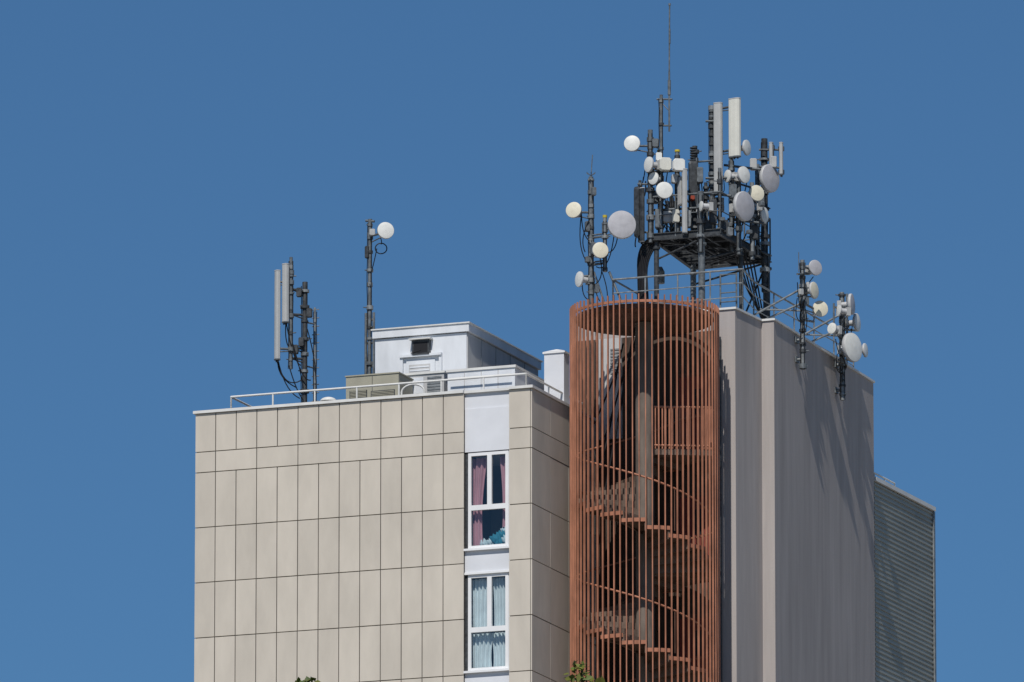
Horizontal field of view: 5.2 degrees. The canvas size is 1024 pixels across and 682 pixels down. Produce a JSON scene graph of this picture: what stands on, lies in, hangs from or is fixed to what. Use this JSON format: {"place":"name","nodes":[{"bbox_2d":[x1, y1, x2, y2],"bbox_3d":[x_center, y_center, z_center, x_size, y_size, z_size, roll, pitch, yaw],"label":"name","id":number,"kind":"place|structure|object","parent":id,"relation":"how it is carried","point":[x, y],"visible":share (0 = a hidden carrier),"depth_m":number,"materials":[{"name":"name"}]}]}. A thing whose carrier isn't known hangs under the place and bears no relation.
{"place":"outdoors","nodes":[
{"label":"outdoors","id":0,"kind":"place"},
{"bbox_2d":[0,0,1023,681],"label":"sky","id":1,"kind":"structure","parent":0,"point":[160,160],"materials":[{"name":"blue"}]},
{"bbox_2d":[569,293,720,681],"bbox_3d":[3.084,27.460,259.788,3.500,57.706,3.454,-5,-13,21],"label":"spiral staircase","id":2,"kind":"structure","parent":0,"point":[667,561],"depth_m":264.10,"materials":[{"name":"metal"}]},
{"label":"ground","id":3,"kind":"structure","parent":0,"visible":0},
{"bbox_2d":[295,676,319,681],"bbox_3d":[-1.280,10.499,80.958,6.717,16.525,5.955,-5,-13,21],"label":"tree","id":4,"kind":"object","parent":3,"relation":"on","point":[311,679],"visible":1,"depth_m":82.74,"materials":[{"name":"green plant"}]},
{"bbox_2d":[196,409,595,681],"bbox_3d":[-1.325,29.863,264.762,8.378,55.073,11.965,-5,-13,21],"label":"structure","id":5,"kind":"object","parent":3,"relation":"on","point":[492,521],"visible":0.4,"depth_m":264.74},
{"bbox_2d":[274,257,318,402],"bbox_3d":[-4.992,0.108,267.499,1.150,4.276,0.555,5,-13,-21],"label":"antenna mast","id":6,"kind":"object","parent":5,"relation":"on","point":[288,289],"visible":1,"depth_m":267.61,"materials":[{"name":"metal"}]},
{"bbox_2d":[320,397,335,400],"bbox_3d":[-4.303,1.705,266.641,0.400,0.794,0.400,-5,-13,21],"label":"roof vent cowl","id":7,"kind":"object","parent":5,"relation":"on","point":[327,398],"visible":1,"depth_m":266.57,"materials":[{"name":"white metal"}]},
{"bbox_2d":[363,219,393,373],"bbox_3d":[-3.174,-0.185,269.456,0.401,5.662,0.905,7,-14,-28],"label":"antenna mast","id":8,"kind":"object","parent":5,"relation":"on","point":[385,230],"visible":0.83,"depth_m":269.75,"materials":[{"name":"metal"}]},
{"bbox_2d":[345,372,413,398],"bbox_3d":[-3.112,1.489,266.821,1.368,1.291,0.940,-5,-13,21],"label":"air conditioning unit","id":9,"kind":"object","parent":5,"relation":"on","point":[375,378],"visible":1,"depth_m":266.50,"materials":[{"name":"metal"}]},
{"bbox_2d":[194,388,595,681],"bbox_3d":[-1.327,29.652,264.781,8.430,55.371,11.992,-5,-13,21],"label":"cladding panels","id":10,"kind":"object","parent":5,"relation":"attached to","point":[539,542],"visible":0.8,"depth_m":264.50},
{"bbox_2d":[193,385,598,426],"bbox_3d":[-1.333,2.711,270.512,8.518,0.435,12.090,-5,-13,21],"label":"parapet","id":11,"kind":"structure","parent":5,"relation":"on","point":[487,398],"depth_m":264.35,"materials":[{"name":"metal"}]},
{"bbox_2d":[230,373,582,407],"bbox_3d":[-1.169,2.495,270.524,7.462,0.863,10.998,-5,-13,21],"label":"roof railing","id":12,"kind":"object","parent":5,"relation":"on","point":[389,384],"visible":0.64,"depth_m":265.64,"materials":[{"name":"grey metal"}]},
{"bbox_2d":[401,384,424,394],"bbox_3d":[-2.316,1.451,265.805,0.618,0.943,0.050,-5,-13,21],"label":"vent pipe","id":13,"kind":"object","parent":5,"relation":"on","point":[408,385],"visible":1,"depth_m":265.90,"materials":[{"name":"white metal"}]},
{"bbox_2d":[404,370,447,393],"bbox_3d":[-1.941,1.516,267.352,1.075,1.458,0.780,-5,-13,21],"label":"ventilation cabinet","id":14,"kind":"object","parent":5,"relation":"on","point":[429,387],"visible":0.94,"depth_m":267.08,"materials":[{"name":"metal"}]},
{"bbox_2d":[371,321,542,375],"bbox_3d":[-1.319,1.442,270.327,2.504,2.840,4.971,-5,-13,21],"label":"rooftop cabin","id":15,"kind":"object","parent":5,"relation":"on","point":[434,347],"visible":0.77,"depth_m":268.50,"materials":[{"name":"metal"}]},
{"bbox_2d":[399,337,441,373],"bbox_3d":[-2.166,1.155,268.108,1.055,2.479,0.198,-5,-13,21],"label":"door and vent","id":16,"kind":"structure","parent":15,"relation":"in","point":[421,347],"depth_m":268.27,"materials":[{"name":"metal"}]},
{"bbox_2d":[463,406,509,681],"bbox_3d":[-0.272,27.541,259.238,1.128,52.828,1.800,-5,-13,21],"label":"window frames","id":17,"kind":"structure","parent":5,"relation":"attached to","point":[487,433],"depth_m":263.39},
{"bbox_2d":[473,456,504,667],"bbox_3d":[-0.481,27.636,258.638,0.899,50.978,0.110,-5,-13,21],"label":"curtains","id":18,"kind":"object","parent":17,"relation":"hanging from","point":[482,647],"visible":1,"depth_m":263.24,"materials":[{"name":"white fabric"}]},
{"bbox_2d":[480,527,504,544],"bbox_3d":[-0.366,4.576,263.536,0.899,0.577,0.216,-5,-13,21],"label":"laundry","id":19,"kind":"object","parent":17,"relation":"attached to","point":[498,537],"visible":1,"depth_m":263.45,"materials":[{"name":"blue fabric"}]},
{"bbox_2d":[446,364,543,390],"bbox_3d":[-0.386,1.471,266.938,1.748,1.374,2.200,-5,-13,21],"label":"equipment housing","id":20,"kind":"object","parent":5,"relation":"on","point":[489,383],"visible":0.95,"depth_m":266.19,"materials":[{"name":"metal"}]},
{"bbox_2d":[543,349,569,403],"bbox_3d":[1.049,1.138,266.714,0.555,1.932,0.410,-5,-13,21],"label":"chimney","id":21,"kind":"object","parent":5,"relation":"on","point":[556,368],"visible":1,"depth_m":266.64,"materials":[{"name":"white concrete"}]},
{"bbox_2d":[564,659,604,681],"bbox_3d":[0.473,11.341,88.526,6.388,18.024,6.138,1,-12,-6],"label":"tree","id":22,"kind":"object","parent":3,"relation":"on","point":[578,678],"visible":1,"depth_m":90.32,"materials":[{"name":"green plant"}]},
{"bbox_2d":[582,307,874,681],"bbox_3d":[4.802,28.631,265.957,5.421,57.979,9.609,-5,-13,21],"label":"concrete tower","id":23,"kind":"structure","parent":3,"relation":"on","point":[797,579],"depth_m":267.65,"materials":[{"name":"concrete"}]},
{"bbox_2d":[566,155,635,308],"bbox_3d":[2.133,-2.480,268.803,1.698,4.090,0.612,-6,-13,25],"label":"antenna mast","id":24,"kind":"object","parent":23,"relation":"on","point":[620,225],"visible":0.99,"depth_m":268.84,"materials":[{"name":"metal"}]},
{"bbox_2d":[624,3,783,318],"bbox_3d":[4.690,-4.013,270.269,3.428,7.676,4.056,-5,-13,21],"label":"antenna platform","id":25,"kind":"structure","parent":23,"relation":"on","point":[703,243],"depth_m":269.12,"materials":[{"name":"metal"}]},
{"bbox_2d":[612,268,853,366],"bbox_3d":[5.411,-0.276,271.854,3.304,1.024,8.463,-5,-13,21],"label":"tower guard rail","id":26,"kind":"object","parent":23,"relation":"on","point":[742,296],"visible":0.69,"depth_m":268.41,"materials":[{"name":"metal"}]},
{"bbox_2d":[755,252,827,369],"bbox_3d":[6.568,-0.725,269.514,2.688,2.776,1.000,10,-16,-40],"label":"antenna mast","id":27,"kind":"object","parent":23,"relation":"on","point":[818,308],"visible":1,"depth_m":269.74,"materials":[{"name":"metal"}]},
{"bbox_2d":[805,292,867,400],"bbox_3d":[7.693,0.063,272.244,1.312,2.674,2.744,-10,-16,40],"label":"antenna mast","id":28,"kind":"object","parent":23,"relation":"on","point":[850,348],"visible":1,"depth_m":272.17,"materials":[{"name":"metal"}]},
{"bbox_2d":[874,489,925,679],"bbox_3d":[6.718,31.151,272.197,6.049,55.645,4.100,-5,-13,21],"label":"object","id":29,"kind":"object","parent":3,"relation":"on","point":[874,552],"visible":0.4,"depth_m":274.89,"materials":[{"name":"metal"}]},
{"bbox_2d":[874,472,894,485],"bbox_3d":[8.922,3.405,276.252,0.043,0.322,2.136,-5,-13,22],"label":"roof railing","id":30,"kind":"object","parent":29,"relation":"on","point":[884,478],"visible":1,"depth_m":276.55,"materials":[{"name":"grey metal"}]},
{"bbox_2d":[874,482,933,681],"bbox_3d":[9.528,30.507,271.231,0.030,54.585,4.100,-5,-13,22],"label":"ribbed cladding","id":31,"kind":"structure","parent":29,"relation":"attached to","point":[904,624],"depth_m":276.33,"materials":[{"name":"metal"}]},
{"bbox_2d":[874,477,936,681],"bbox_3d":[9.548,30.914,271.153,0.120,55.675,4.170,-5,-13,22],"label":"trim","id":32,"kind":"structure","parent":29,"relation":"attached to","point":[904,494],"depth_m":278.08,"materials":[{"name":"metal"}]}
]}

